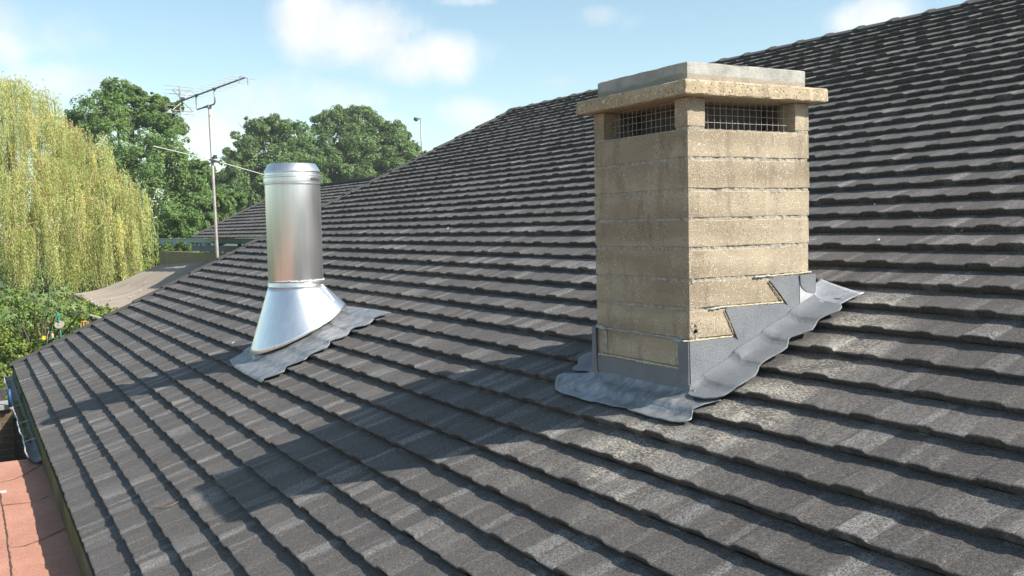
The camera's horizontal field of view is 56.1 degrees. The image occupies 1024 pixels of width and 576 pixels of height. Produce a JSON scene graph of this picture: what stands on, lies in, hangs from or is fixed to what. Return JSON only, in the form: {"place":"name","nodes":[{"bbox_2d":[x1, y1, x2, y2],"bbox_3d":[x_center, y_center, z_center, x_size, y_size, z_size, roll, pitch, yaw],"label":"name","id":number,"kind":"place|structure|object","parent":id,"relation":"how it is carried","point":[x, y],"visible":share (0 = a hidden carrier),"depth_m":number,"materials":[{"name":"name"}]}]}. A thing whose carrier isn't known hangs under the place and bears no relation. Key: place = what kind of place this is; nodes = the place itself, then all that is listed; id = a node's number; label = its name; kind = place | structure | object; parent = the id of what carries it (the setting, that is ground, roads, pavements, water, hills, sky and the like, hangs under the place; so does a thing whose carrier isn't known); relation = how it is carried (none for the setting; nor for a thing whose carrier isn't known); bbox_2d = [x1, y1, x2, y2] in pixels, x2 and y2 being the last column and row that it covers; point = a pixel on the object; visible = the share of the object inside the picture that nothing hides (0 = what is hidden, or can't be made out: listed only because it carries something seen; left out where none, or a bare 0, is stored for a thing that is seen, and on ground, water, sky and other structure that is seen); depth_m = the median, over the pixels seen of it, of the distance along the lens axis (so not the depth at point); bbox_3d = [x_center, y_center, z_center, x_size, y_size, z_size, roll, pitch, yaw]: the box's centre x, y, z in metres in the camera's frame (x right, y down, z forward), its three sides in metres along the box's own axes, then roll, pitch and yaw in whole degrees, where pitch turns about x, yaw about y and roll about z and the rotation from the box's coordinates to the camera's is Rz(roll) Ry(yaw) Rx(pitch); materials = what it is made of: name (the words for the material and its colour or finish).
{"place":"outdoors","nodes":[
{"label":"outdoors","id":0,"kind":"place"},
{"bbox_2d":[0,238,251,417],"bbox_3d":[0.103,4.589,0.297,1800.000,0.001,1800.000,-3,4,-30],"label":"ground","id":1,"kind":"structure","parent":0,"point":[1,284],"depth_m":93.86,"materials":[{"name":"green plant"}]},
{"bbox_2d":[0,388,5,400],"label":"timber fence","id":2,"kind":"object","parent":1,"relation":"on","point":[2,394],"visible":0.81,"depth_m":11.16,"materials":[{"name":"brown wood"}]},
{"bbox_2d":[0,400,27,461],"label":"garden wall","id":3,"kind":"structure","parent":1,"relation":"on","point":[11,446],"depth_m":10.23,"materials":[{"name":"brown brick"}]},
{"bbox_2d":[7,389,12,406],"bbox_3d":[-5.298,1.160,10.130,0.050,0.192,0.040,-3,4,-30],"label":"blue pole","id":4,"kind":"object","parent":3,"relation":"on","point":[9,396],"visible":1,"depth_m":10.12,"materials":[{"name":"metal"}]},
{"bbox_2d":[0,328,65,410],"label":"garden shrub","id":5,"kind":"object","parent":1,"relation":"on","point":[14,354],"visible":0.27,"depth_m":16.60,"materials":[{"name":"green plant"}]},
{"bbox_2d":[0,459,81,575],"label":"flat roof annexe","id":6,"kind":"structure","parent":1,"relation":"on","point":[34,539],"depth_m":6.39,"materials":[{"name":"red tile"}]},
{"bbox_2d":[0,281,81,373],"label":"garden shrub","id":7,"kind":"object","parent":1,"relation":"on","point":[8,328],"visible":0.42,"depth_m":18.18,"materials":[{"name":"green plant"}]},
{"bbox_2d":[0,282,89,347],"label":"fig tree","id":8,"kind":"object","parent":1,"relation":"on","point":[43,298],"visible":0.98,"depth_m":16.83,"materials":[{"name":"green plant"}]},
{"bbox_2d":[54,312,63,337],"bbox_3d":[-7.599,2.063,16.290,0.156,3.321,0.107,-1,4,3],"label":"bird feeding pole","id":9,"kind":"object","parent":1,"relation":"on","point":[59,324],"visible":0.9,"depth_m":16.19,"materials":[{"name":"teal metal"}]},
{"bbox_2d":[0,233,123,333],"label":"garden hedge","id":10,"kind":"object","parent":1,"relation":"on","point":[41,284],"visible":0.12,"depth_m":36.68,"materials":[{"name":"green plant"}]},
{"bbox_2d":[0,71,158,337],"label":"willow tree","id":11,"kind":"object","parent":1,"relation":"on","point":[24,238],"visible":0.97,"depth_m":31.07,"materials":[{"name":"green plant"}]},
{"bbox_2d":[54,294,117,333],"bbox_3d":[-8.685,1.817,19.746,1.287,3.425,1.852,-3,4,-30],"label":"garden shrub","id":12,"kind":"object","parent":1,"relation":"on","point":[100,311],"visible":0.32,"depth_m":19.78,"materials":[{"name":"green plant"}]},
{"bbox_2d":[89,314,101,322],"bbox_3d":[-7.580,2.056,17.681,0.264,3.155,0.163,-1,4,1],"label":"bird table","id":13,"kind":"object","parent":1,"relation":"on","point":[90,317],"visible":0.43,"depth_m":17.53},
{"bbox_2d":[112,256,158,282],"bbox_3d":[-12.466,0.832,32.372,1.057,3.924,2.273,0,4,14],"label":"garden shrub","id":14,"kind":"object","parent":1,"relation":"on","point":[145,267],"visible":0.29,"depth_m":32.74,"materials":[{"name":"green plant"}]},
{"bbox_2d":[72,260,213,314],"bbox_3d":[-8.335,1.148,23.896,3.766,4.198,10.405,-3,4,-30],"label":"corrugated shelter","id":15,"kind":"object","parent":1,"relation":"on","point":[122,293],"visible":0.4,"depth_m":25.10,"materials":[{"name":"brown"}]},
{"bbox_2d":[60,76,232,259],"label":"broadleaf tree","id":16,"kind":"object","parent":1,"relation":"on","point":[115,97],"visible":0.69,"depth_m":41.88,"materials":[{"name":"green plant"}]},
{"bbox_2d":[114,191,247,270],"bbox_3d":[-12.499,-0.668,37.643,6.086,6.419,3.187,-5,5,-42],"label":"broadleaf tree","id":17,"kind":"object","parent":1,"relation":"on","point":[174,224],"visible":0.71,"depth_m":36.77,"materials":[{"name":"green plant"}]},
{"bbox_2d":[157,176,377,263],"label":"wing","id":18,"kind":"structure","parent":1,"relation":"on","point":[249,222],"depth_m":23.04,"materials":[{"name":"grey tile"}]},
{"bbox_2d":[205,113,330,245],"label":"broadleaf tree","id":19,"kind":"object","parent":1,"relation":"on","point":[274,131],"visible":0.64,"depth_m":58.78,"materials":[{"name":"green plant"}]},
{"bbox_2d":[304,104,426,182],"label":"broadleaf tree","id":20,"kind":"object","parent":1,"relation":"on","point":[371,152],"visible":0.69,"depth_m":64.43,"materials":[{"name":"green plant"}]},
{"bbox_2d":[414,117,422,150],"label":"street lamp","id":21,"kind":"object","parent":1,"relation":"on","point":[415,118],"visible":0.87,"depth_m":84.86,"materials":[{"name":"metal"}]},
{"bbox_2d":[0,0,966,241],"label":"sky","id":22,"kind":"structure","parent":0,"point":[455,66],"materials":[{"name":"blue"}]},
{"bbox_2d":[2,0,1023,575],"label":"house","id":23,"kind":"structure","parent":0,"point":[690,318],"depth_m":4.50,"materials":[{"name":"tile"}]},
{"bbox_2d":[165,76,254,257],"bbox_3d":[-4.468,-1.449,14.413,1.657,3.304,0.520,2,5,39],"label":"television aerial","id":24,"kind":"object","parent":23,"relation":"attached to","point":[181,99],"visible":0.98,"depth_m":14.42,"materials":[{"name":"metal"}]},
{"bbox_2d":[153,146,263,174],"bbox_3d":[-4.512,-1.895,14.426,1.673,0.434,0.251,-3,4,-30],"label":"radio dipole","id":25,"kind":"object","parent":24,"relation":"attached to","point":[213,160],"visible":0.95,"depth_m":14.34,"materials":[{"name":"grey metal"}]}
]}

